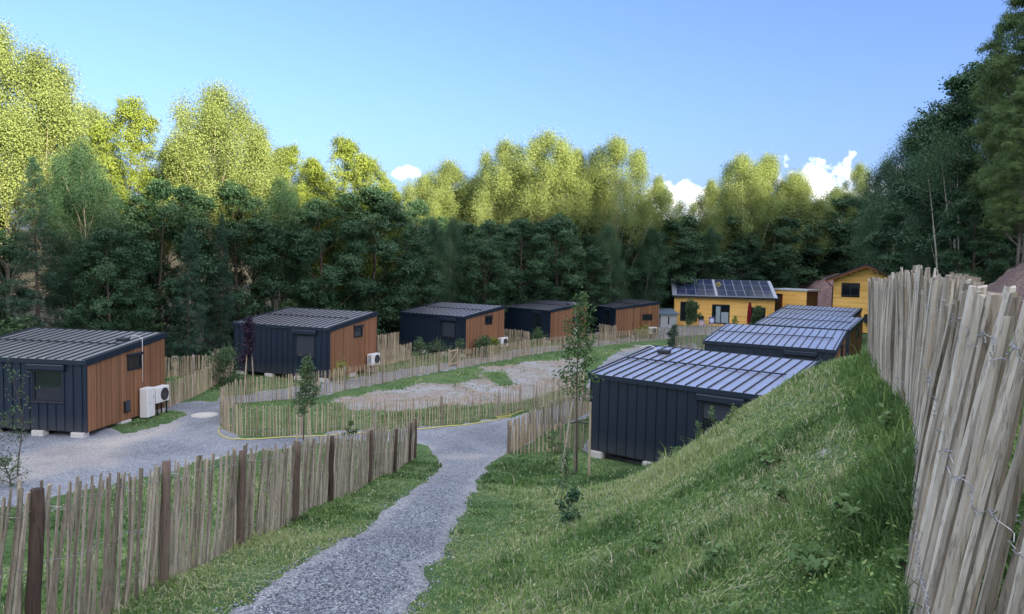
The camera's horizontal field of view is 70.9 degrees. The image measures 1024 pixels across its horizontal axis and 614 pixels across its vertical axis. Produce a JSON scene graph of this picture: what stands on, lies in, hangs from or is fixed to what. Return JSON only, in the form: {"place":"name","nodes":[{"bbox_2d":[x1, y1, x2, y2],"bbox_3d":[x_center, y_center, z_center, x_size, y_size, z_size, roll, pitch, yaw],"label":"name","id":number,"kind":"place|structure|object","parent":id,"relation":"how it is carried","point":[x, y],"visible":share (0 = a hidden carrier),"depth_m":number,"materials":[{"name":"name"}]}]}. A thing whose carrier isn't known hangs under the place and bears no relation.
{"place":"outdoors","nodes":[
{"label":"outdoors","id":0,"kind":"place"},
{"bbox_2d":[0,325,720,613],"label":"gravel path","id":1,"kind":"structure","parent":0,"point":[56,459],"depth_m":21.91,"materials":[{"name":"grey gravel"}]},
{"bbox_2d":[0,230,1023,613],"bbox_3d":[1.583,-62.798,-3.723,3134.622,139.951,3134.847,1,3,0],"label":"ground","id":2,"kind":"structure","parent":0,"point":[532,372],"depth_m":21.43,"materials":[{"name":"green plant"}]},
{"bbox_2d":[0,230,33,334],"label":"broadleaf tree","id":3,"kind":"object","parent":2,"relation":"on","point":[5,252],"visible":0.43,"depth_m":37.25,"materials":[{"name":"green plant"}]},
{"bbox_2d":[0,206,42,319],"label":"broadleaf tree","id":4,"kind":"object","parent":2,"relation":"on","point":[18,294],"visible":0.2,"depth_m":43.10,"materials":[{"name":"green plant"}]},
{"bbox_2d":[0,154,84,328],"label":"spruce tree","id":5,"kind":"object","parent":2,"relation":"on","point":[36,260],"visible":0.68,"depth_m":34.79,"materials":[{"name":"green plant"}]},
{"bbox_2d":[0,16,92,322],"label":"birch tree","id":6,"kind":"object","parent":2,"relation":"on","point":[4,47],"visible":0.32,"depth_m":40.77,"materials":[{"name":"green plant"}]},
{"bbox_2d":[0,33,114,326],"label":"birch tree","id":7,"kind":"object","parent":2,"relation":"on","point":[18,142],"visible":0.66,"depth_m":39.79,"materials":[{"name":"green plant"}]},
{"bbox_2d":[18,93,141,322],"bbox_3d":[-28.269,-5.457,47.096,7.805,17.024,7.618,-1,4,-30],"label":"birch tree","id":8,"kind":"object","parent":2,"relation":"on","point":[95,113],"visible":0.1,"depth_m":46.68,"materials":[{"name":"green plant"}]},
{"bbox_2d":[27,132,135,323],"bbox_3d":[-22.612,-2.733,38.031,5.249,12.814,4.965,0,4,-22],"label":"birch tree","id":9,"kind":"object","parent":2,"relation":"on","point":[88,180],"visible":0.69,"depth_m":37.15,"materials":[{"name":"green plant"}]},
{"bbox_2d":[0,327,166,437],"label":"cabin","id":10,"kind":"object","parent":2,"relation":"on","point":[87,381],"visible":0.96,"depth_m":25.43,"materials":[{"name":"blue metal"}]},
{"bbox_2d":[25,363,64,403],"bbox_3d":[-16.089,2.650,24.857,1.440,1.360,0.220,2,3,7],"label":"window","id":11,"kind":"structure","parent":10,"relation":"in","point":[50,382],"depth_m":24.92,"materials":[{"name":"black glass"}]},
{"bbox_2d":[36,176,170,329],"bbox_3d":[-23.252,-2.085,41.019,6.566,11.290,6.653,-1,4,-34],"label":"broadleaf tree","id":12,"kind":"object","parent":2,"relation":"on","point":[137,217],"visible":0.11,"depth_m":40.39,"materials":[{"name":"green plant"}]},
{"bbox_2d":[60,226,161,331],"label":"broadleaf tree","id":13,"kind":"object","parent":2,"relation":"on","point":[142,312],"visible":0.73,"depth_m":35.91,"materials":[{"name":"green plant"}]},
{"bbox_2d":[67,92,186,322],"bbox_3d":[-24.170,-4.978,44.874,7.081,16.631,6.278,-2,5,-42],"label":"beech tree","id":14,"kind":"object","parent":2,"relation":"on","point":[133,114],"visible":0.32,"depth_m":43.70,"materials":[{"name":"green plant"}]},
{"bbox_2d":[140,386,154,418],"bbox_3d":[-14.021,3.708,27.664,0.350,1.230,0.480,2,3,7],"label":"water heater","id":15,"kind":"object","parent":2,"relation":"on","point":[147,402],"visible":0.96,"depth_m":27.45,"materials":[{"name":"white plastic"}]},
{"bbox_2d":[90,177,223,355],"bbox_3d":[-19.945,-1.796,39.784,7.136,10.937,6.915,-2,5,-44],"label":"broadleaf tree","id":16,"kind":"object","parent":2,"relation":"on","point":[160,191],"visible":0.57,"depth_m":39.80,"materials":[{"name":"green plant"}]},
{"bbox_2d":[164,223,216,376],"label":"spruce tree","id":17,"kind":"object","parent":2,"relation":"on","point":[189,324],"visible":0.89,"depth_m":37.84,"materials":[{"name":"green plant"}]},
{"bbox_2d":[165,348,233,376],"bbox_3d":[-16.062,2.996,38.514,2.648,1.408,5.684,3,4,25],"label":"paling fence","id":18,"kind":"object","parent":2,"relation":"on","point":[174,371],"visible":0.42,"depth_m":36.58,"materials":[{"name":"brown wood"}]},
{"bbox_2d":[166,360,233,407],"bbox_3d":[-14.321,3.368,33.637,0.360,1.536,7.352,1,3,0],"label":"paling fence","id":19,"kind":"object","parent":2,"relation":"on","point":[192,390],"visible":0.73,"depth_m":32.24,"materials":[{"name":"brown wood"}]},
{"bbox_2d":[0,419,416,613],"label":"paling fence","id":20,"kind":"object","parent":2,"relation":"on","point":[164,522],"visible":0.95,"depth_m":6.76,"materials":[{"name":"brown wood"}]},
{"bbox_2d":[145,75,283,348],"bbox_3d":[-19.492,-5.900,46.971,9.242,18.299,8.777,1,3,-8],"label":"birch tree","id":21,"kind":"object","parent":2,"relation":"on","point":[214,115],"visible":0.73,"depth_m":45.22,"materials":[{"name":"green plant"}]},
{"bbox_2d":[200,212,241,367],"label":"spruce tree","id":22,"kind":"object","parent":2,"relation":"on","point":[219,337],"visible":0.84,"depth_m":41.29,"materials":[{"name":"green plant"}]},
{"bbox_2d":[194,342,248,385],"bbox_3d":[-13.840,2.846,34.650,2.701,2.412,2.187,1,3,0],"label":"bush","id":23,"kind":"object","parent":2,"relation":"on","point":[226,356],"visible":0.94,"depth_m":34.41,"materials":[{"name":"green plant"}]},
{"bbox_2d":[179,179,293,348],"bbox_3d":[-17.315,-2.282,45.233,6.834,11.346,7.879,4,5,41],"label":"broadleaf tree","id":24,"kind":"object","parent":2,"relation":"on","point":[257,223],"visible":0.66,"depth_m":44.23,"materials":[{"name":"green plant"}]},
{"bbox_2d":[232,315,257,394],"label":"young tree","id":25,"kind":"object","parent":2,"relation":"on","point":[249,328],"visible":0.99,"depth_m":32.58,"materials":[{"name":"plant"}]},
{"bbox_2d":[209,117,306,301],"bbox_3d":[-17.583,-5.028,49.754,6.924,16.268,7.376,4,4,38],"label":"birch tree","id":26,"kind":"object","parent":2,"relation":"on","point":[278,158],"visible":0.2,"depth_m":48.66,"materials":[{"name":"green plant"}]},
{"bbox_2d":[241,170,312,309],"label":"birch tree","id":27,"kind":"object","parent":2,"relation":"on","point":[287,196],"visible":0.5,"depth_m":47.38,"materials":[{"name":"green plant"}]},
{"bbox_2d":[268,140,339,308],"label":"beech tree","id":28,"kind":"object","parent":2,"relation":"on","point":[292,155],"visible":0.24,"depth_m":51.24,"materials":[{"name":"green plant"}]},
{"bbox_2d":[232,307,377,381],"bbox_3d":[-10.958,1.977,38.496,5.990,3.490,4.682,3,4,20],"label":"cabin","id":29,"kind":"object","parent":2,"relation":"on","point":[287,336],"visible":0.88,"depth_m":36.76,"materials":[{"name":"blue metal"}]},
{"bbox_2d":[291,329,316,357],"bbox_3d":[-10.368,1.832,35.897,1.440,1.360,0.220,3,4,20],"label":"window","id":30,"kind":"structure","parent":29,"relation":"in","point":[302,341],"depth_m":35.93,"materials":[{"name":"black glass"}]},
{"bbox_2d":[291,354,322,439],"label":"young tree","id":31,"kind":"object","parent":2,"relation":"on","point":[306,370],"visible":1,"depth_m":24.26,"materials":[{"name":"green plant"}]},
{"bbox_2d":[273,195,372,310],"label":"broadleaf tree","id":32,"kind":"object","parent":2,"relation":"on","point":[311,213],"visible":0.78,"depth_m":47.07,"materials":[{"name":"green plant"}]},
{"bbox_2d":[300,132,394,305],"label":"beech tree","id":33,"kind":"object","parent":2,"relation":"on","point":[345,148],"visible":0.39,"depth_m":51.63,"materials":[{"name":"green plant"}]},
{"bbox_2d":[332,152,412,310],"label":"beech tree","id":34,"kind":"object","parent":2,"relation":"on","point":[368,174],"visible":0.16,"depth_m":54.23,"materials":[{"name":"green plant"}]},
{"bbox_2d":[318,183,430,334],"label":"broadleaf tree","id":35,"kind":"object","parent":2,"relation":"on","point":[385,204],"visible":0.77,"depth_m":50.65,"materials":[{"name":"green plant"}]},
{"bbox_2d":[220,351,584,435],"bbox_3d":[-4.635,3.698,31.881,9.972,1.521,16.340,4,4,36],"label":"paling fence","id":36,"kind":"object","parent":2,"relation":"on","point":[226,402],"visible":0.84,"depth_m":28.87,"materials":[{"name":"brown wood"}]},
{"bbox_2d":[377,222,449,329],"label":"broadleaf tree","id":37,"kind":"object","parent":2,"relation":"on","point":[430,290],"visible":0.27,"depth_m":55.88,"materials":[{"name":"green plant"}]},
{"bbox_2d":[387,198,452,307],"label":"broadleaf tree","id":38,"kind":"object","parent":2,"relation":"on","point":[416,208],"visible":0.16,"depth_m":66.99,"materials":[{"name":"green plant"}]},
{"bbox_2d":[400,172,461,284],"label":"birch tree","id":39,"kind":"object","parent":2,"relation":"on","point":[411,191],"visible":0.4,"depth_m":78.91,"materials":[{"name":"green plant"}]},
{"bbox_2d":[411,215,454,304],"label":"birch tree","id":40,"kind":"object","parent":2,"relation":"on","point":[441,243],"visible":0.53,"depth_m":58.73,"materials":[{"name":"green plant"}]},
{"bbox_2d":[428,213,466,302],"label":"birch tree","id":41,"kind":"object","parent":2,"relation":"on","point":[451,228],"visible":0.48,"depth_m":61.41,"materials":[{"name":"green plant"}]},
{"bbox_2d":[414,153,486,237],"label":"birch tree","id":42,"kind":"object","parent":2,"relation":"on","point":[445,178],"visible":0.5,"depth_m":80.60,"materials":[{"name":"green plant"}]},
{"bbox_2d":[399,302,505,356],"bbox_3d":[-4.237,1.565,50.828,5.990,3.490,4.682,4,4,34],"label":"cabin","id":43,"kind":"object","parent":2,"relation":"on","point":[447,323],"visible":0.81,"depth_m":49.31,"materials":[{"name":"blue metal"}]},
{"bbox_2d":[454,235,519,325],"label":"broadleaf tree","id":44,"kind":"object","parent":2,"relation":"on","point":[475,275],"visible":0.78,"depth_m":61.04,"materials":[{"name":"green plant"}]},
{"bbox_2d":[463,218,510,304],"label":"broadleaf tree","id":45,"kind":"object","parent":2,"relation":"on","point":[487,225],"visible":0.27,"depth_m":66.01,"materials":[{"name":"green plant"}]},
{"bbox_2d":[462,133,539,238],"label":"birch tree","id":46,"kind":"object","parent":2,"relation":"on","point":[486,191],"visible":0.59,"depth_m":78.01,"materials":[{"name":"green plant"}]},
{"bbox_2d":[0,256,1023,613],"bbox_3d":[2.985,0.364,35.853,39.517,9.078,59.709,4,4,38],"label":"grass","id":47,"kind":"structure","parent":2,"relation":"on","point":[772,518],"depth_m":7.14,"materials":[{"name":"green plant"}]},
{"bbox_2d":[490,216,563,304],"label":"broadleaf tree","id":48,"kind":"object","parent":2,"relation":"on","point":[521,294],"visible":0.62,"depth_m":64.53,"materials":[{"name":"green plant"}]},
{"bbox_2d":[492,124,584,276],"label":"birch tree","id":49,"kind":"object","parent":2,"relation":"on","point":[535,155],"visible":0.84,"depth_m":75.34,"materials":[{"name":"green plant"}]},
{"bbox_2d":[504,299,587,342],"bbox_3d":[2.773,1.215,62.787,4.682,3.502,5.973,-2,5,-43],"label":"cabin","id":50,"kind":"object","parent":2,"relation":"on","point":[548,317],"visible":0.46,"depth_m":60.91,"materials":[{"name":"blue metal"}]},
{"bbox_2d":[508,420,587,453],"bbox_3d":[1.251,4.391,23.895,2.954,1.165,0.136,0,4,-24],"label":"paling fence","id":51,"kind":"object","parent":2,"relation":"on","point":[539,427],"visible":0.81,"depth_m":23.77,"materials":[{"name":"brown wood"}]},
{"bbox_2d":[507,385,589,453],"bbox_3d":[1.668,4.136,27.383,0.240,1.293,8.775,3,4,25],"label":"paling fence","id":52,"kind":"object","parent":2,"relation":"on","point":[552,420],"visible":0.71,"depth_m":26.63,"materials":[{"name":"brown wood"}]},
{"bbox_2d":[519,214,598,301],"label":"broadleaf tree","id":53,"kind":"object","parent":2,"relation":"on","point":[559,229],"visible":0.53,"depth_m":66.64,"materials":[{"name":"green plant"}]},
{"bbox_2d":[554,487,583,523],"bbox_3d":[0.840,3.134,10.685,0.421,0.927,0.466,0,4,-22],"label":"weed","id":54,"kind":"object","parent":2,"relation":"on","point":[575,493],"visible":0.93,"depth_m":10.68,"materials":[{"name":"green plant"}]},
{"bbox_2d":[560,399,591,474],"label":"stakes","id":55,"kind":"object","parent":2,"relation":"on","point":[589,441],"visible":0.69,"depth_m":19.06,"materials":[{"name":"brown wood"}]},
{"bbox_2d":[539,144,613,275],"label":"birch tree","id":56,"kind":"object","parent":2,"relation":"on","point":[581,171],"visible":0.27,"depth_m":77.93,"materials":[{"name":"green plant"}]},
{"bbox_2d":[552,286,604,475],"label":"young tree","id":57,"kind":"object","parent":2,"relation":"on","point":[583,338],"visible":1,"depth_m":18.90,"materials":[{"name":"green plant"}]},
{"bbox_2d":[554,222,623,301],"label":"broadleaf tree","id":58,"kind":"object","parent":2,"relation":"on","point":[590,239],"visible":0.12,"depth_m":74.93,"materials":[{"name":"green plant"}]},
{"bbox_2d":[457,323,722,367],"bbox_3d":[6.991,2.607,55.361,3.111,1.578,33.015,5,5,43],"label":"paling fence","id":59,"kind":"object","parent":2,"relation":"on","point":[499,351],"visible":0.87,"depth_m":52.18,"materials":[{"name":"brown wood"}]},
{"bbox_2d":[567,242,620,332],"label":"broadleaf tree","id":60,"kind":"object","parent":2,"relation":"on","point":[592,250],"visible":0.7,"depth_m":68.02,"materials":[{"name":"green plant"}]},
{"bbox_2d":[591,221,632,302],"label":"birch tree","id":61,"kind":"object","parent":2,"relation":"on","point":[608,233],"visible":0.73,"depth_m":69.50,"materials":[{"name":"green plant"}]},
{"bbox_2d":[566,129,672,299],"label":"birch tree","id":62,"kind":"object","parent":2,"relation":"on","point":[610,159],"visible":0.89,"depth_m":74.65,"materials":[{"name":"green plant"}]},
{"bbox_2d":[586,299,659,337],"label":"cabin","id":63,"kind":"object","parent":2,"relation":"on","point":[627,315],"visible":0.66,"depth_m":65.47,"materials":[{"name":"brown wood"}]},
{"bbox_2d":[603,222,671,300],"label":"broadleaf tree","id":64,"kind":"object","parent":2,"relation":"on","point":[632,270],"visible":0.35,"depth_m":75.73,"materials":[{"name":"green plant"}]},
{"bbox_2d":[625,226,669,308],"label":"birch tree","id":65,"kind":"object","parent":2,"relation":"on","point":[650,237],"visible":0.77,"depth_m":75.14,"materials":[{"name":"green plant"}]},
{"bbox_2d":[629,173,691,289],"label":"birch tree","id":66,"kind":"object","parent":2,"relation":"on","point":[678,208],"visible":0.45,"depth_m":82.24,"materials":[{"name":"green plant"}]},
{"bbox_2d":[620,219,705,308],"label":"broadleaf tree","id":67,"kind":"object","parent":2,"relation":"on","point":[689,246],"visible":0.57,"depth_m":79.65,"materials":[{"name":"green plant"}]},
{"bbox_2d":[653,213,739,305],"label":"broadleaf tree","id":68,"kind":"object","parent":2,"relation":"on","point":[688,222],"visible":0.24,"depth_m":85.64,"materials":[{"name":"green plant"}]},
{"bbox_2d":[588,345,819,465],"bbox_3d":[6.169,3.349,23.358,6.033,3.576,4.682,4,4,37],"label":"cabin","id":69,"kind":"object","parent":2,"relation":"on","point":[647,401],"visible":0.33,"depth_m":22.39,"materials":[{"name":"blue metal"}]},
{"bbox_2d":[695,393,744,433],"bbox_3d":[5.966,3.233,20.696,1.440,1.360,0.220,4,4,37],"label":"window","id":70,"kind":"structure","parent":69,"relation":"in","point":[721,410],"depth_m":20.78,"materials":[{"name":"black"}]},
{"bbox_2d":[695,225,722,279],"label":"tree","id":71,"kind":"object","parent":2,"relation":"on","point":[709,236],"visible":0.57,"depth_m":84.88,"materials":[{"name":"green plant"}]},
{"bbox_2d":[685,177,736,270],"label":"birch tree","id":72,"kind":"object","parent":2,"relation":"on","point":[696,207],"visible":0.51,"depth_m":88.28,"materials":[{"name":"green plant"}]},
{"bbox_2d":[669,279,777,325],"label":"yellow house","id":73,"kind":"structure","parent":2,"relation":"on","point":[725,301],"depth_m":76.54,"materials":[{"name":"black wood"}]},
{"bbox_2d":[695,210,771,282],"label":"broadleaf tree","id":74,"kind":"object","parent":2,"relation":"on","point":[731,219],"visible":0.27,"depth_m":87.80,"materials":[{"name":"green plant"}]},
{"bbox_2d":[696,147,784,273],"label":"birch tree","id":75,"kind":"object","parent":2,"relation":"on","point":[738,165],"visible":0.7,"depth_m":88.54,"materials":[{"name":"green plant"}]},
{"bbox_2d":[728,206,803,287],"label":"broadleaf tree","id":76,"kind":"object","parent":2,"relation":"on","point":[772,272],"visible":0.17,"depth_m":89.37,"materials":[{"name":"green plant"}]},
{"bbox_2d":[739,212,806,290],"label":"broadleaf tree","id":77,"kind":"object","parent":2,"relation":"on","point":[788,280],"visible":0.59,"depth_m":87.72,"materials":[{"name":"green plant"}]},
{"bbox_2d":[732,149,815,279],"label":"birch tree","id":78,"kind":"object","parent":2,"relation":"on","point":[773,165],"visible":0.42,"depth_m":90.80,"materials":[{"name":"green plant"}]},
{"bbox_2d":[703,323,847,363],"bbox_3d":[12.958,2.841,35.367,5.990,3.490,4.682,3,4,30],"label":"cabin","id":79,"kind":"object","parent":2,"relation":"on","point":[826,345],"visible":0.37,"depth_m":34.31,"materials":[{"name":"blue metal"}]},
{"bbox_2d":[755,205,830,288],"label":"broadleaf tree","id":80,"kind":"object","parent":2,"relation":"on","point":[812,249],"visible":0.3,"depth_m":91.57,"materials":[{"name":"green plant"}]},
{"bbox_2d":[774,288,819,311],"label":"yellow annex","id":81,"kind":"object","parent":2,"relation":"on","point":[795,296],"visible":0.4,"depth_m":79.20,"materials":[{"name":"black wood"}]},
{"bbox_2d":[768,169,837,285],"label":"birch tree","id":82,"kind":"object","parent":2,"relation":"on","point":[820,203],"visible":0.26,"depth_m":93.09,"materials":[{"name":"green plant"}]},
{"bbox_2d":[754,312,863,357],"bbox_3d":[19.955,2.354,48.375,5.990,3.490,4.682,4,4,35],"label":"cabin","id":83,"kind":"object","parent":2,"relation":"on","point":[853,326],"visible":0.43,"depth_m":47.65,"materials":[{"name":"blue metal"}]},
{"bbox_2d":[769,203,863,285],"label":"broadleaf tree","id":84,"kind":"object","parent":2,"relation":"on","point":[831,228],"visible":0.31,"depth_m":93.36,"materials":[{"name":"green plant"}]},
{"bbox_2d":[775,304,861,316],"bbox_3d":[25.064,1.760,59.139,5.990,3.490,4.682,4,4,35],"label":"cabin","id":85,"kind":"object","parent":2,"relation":"on","point":[824,310],"visible":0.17,"depth_m":59.07,"materials":[{"name":"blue metal"}]},
{"bbox_2d":[786,541,853,577],"bbox_3d":[1.561,1.455,3.688,0.292,0.503,0.275,1,3,0],"label":"weed","id":86,"kind":"object","parent":2,"relation":"on","point":[816,559],"visible":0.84,"depth_m":3.67,"materials":[{"name":"green plant"}]},
{"bbox_2d":[804,180,860,268],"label":"birch tree","id":87,"kind":"object","parent":2,"relation":"on","point":[834,192],"visible":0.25,"depth_m":96.36,"materials":[{"name":"green plant"}]},
{"bbox_2d":[820,196,869,274],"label":"broadleaf tree","id":88,"kind":"object","parent":2,"relation":"on","point":[853,223],"visible":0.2,"depth_m":93.68,"materials":[{"name":"green plant"}]},
{"bbox_2d":[828,491,876,522],"bbox_3d":[1.906,1.311,4.025,0.276,0.510,0.295,3,4,20],"label":"weed","id":89,"kind":"object","parent":2,"relation":"on","point":[841,504],"visible":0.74,"depth_m":4.01,"materials":[{"name":"green plant"}]},
{"bbox_2d":[825,264,888,332],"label":"gabled house","id":90,"kind":"structure","parent":2,"relation":"on","point":[849,289],"depth_m":73.97,"materials":[{"name":"yellow wood"}]},
{"bbox_2d":[841,160,872,252],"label":"birch tree","id":91,"kind":"object","parent":2,"relation":"on","point":[857,172],"visible":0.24,"depth_m":99.08,"materials":[{"name":"green plant"}]},
{"bbox_2d":[845,149,924,272],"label":"birch tree","id":92,"kind":"object","parent":2,"relation":"on","point":[873,189],"visible":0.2,"depth_m":75.85,"materials":[{"name":"green plant"}]},
{"bbox_2d":[853,108,928,274],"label":"broadleaf tree","id":93,"kind":"object","parent":2,"relation":"on","point":[900,158],"visible":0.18,"depth_m":65.85,"materials":[{"name":"green plant"}]},
{"bbox_2d":[856,179,965,277],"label":"broadleaf tree","id":94,"kind":"object","parent":2,"relation":"on","point":[882,253],"visible":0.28,"depth_m":59.83,"materials":[{"name":"green plant"}]},
{"bbox_2d":[902,179,952,280],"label":"birch tree","id":95,"kind":"object","parent":2,"relation":"on","point":[916,258],"visible":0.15,"depth_m":51.97,"materials":[{"name":"green plant"}]},
{"bbox_2d":[892,124,967,273],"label":"birch tree","id":96,"kind":"object","parent":2,"relation":"on","point":[926,172],"visible":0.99,"depth_m":40.23,"materials":[{"name":"green plant"}]},
{"bbox_2d":[906,112,980,272],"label":"birch tree","id":97,"kind":"object","parent":2,"relation":"on","point":[948,152],"visible":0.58,"depth_m":41.12,"materials":[{"name":"green plant"}]},
{"bbox_2d":[867,264,1023,613],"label":"paling fence","id":98,"kind":"object","parent":2,"relation":"on","point":[939,344],"visible":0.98,"depth_m":2.47,"materials":[{"name":"brown wood"}]},
{"bbox_2d":[884,51,1023,279],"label":"broadleaf tree","id":99,"kind":"object","parent":2,"relation":"on","point":[960,85],"visible":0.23,"depth_m":43.79,"materials":[{"name":"green plant"}]},
{"bbox_2d":[923,100,986,270],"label":"birch tree","id":100,"kind":"object","parent":2,"relation":"on","point":[964,152],"visible":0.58,"depth_m":41.59,"materials":[{"name":"green plant"}]},
{"bbox_2d":[888,92,1022,271],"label":"broadleaf tree","id":101,"kind":"object","parent":2,"relation":"on","point":[913,242],"visible":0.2,"depth_m":46.63,"materials":[{"name":"green plant"}]},
{"bbox_2d":[924,187,1021,284],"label":"broadleaf tree","id":102,"kind":"object","parent":2,"relation":"on","point":[995,266],"visible":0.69,"depth_m":39.21,"materials":[{"name":"green plant"}]},
{"bbox_2d":[961,0,1023,262],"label":"beech tree","id":103,"kind":"object","parent":2,"relation":"on","point":[1000,67],"visible":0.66,"depth_m":36.21,"materials":[{"name":"green plant"}]},
{"bbox_2d":[974,82,1023,266],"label":"beech tree","id":104,"kind":"object","parent":2,"relation":"on","point":[1014,211],"visible":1,"depth_m":30.68,"materials":[{"name":"green plant"}]},
{"bbox_2d":[0,0,1023,245],"label":"sky","id":105,"kind":"structure","parent":0,"point":[824,86],"materials":[{"name":"blue"}]},
{"bbox_2d":[792,273,841,306],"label":"house","id":106,"kind":"structure","parent":0,"point":[824,293],"depth_m":89.13,"materials":[{"name":"pink paint"}]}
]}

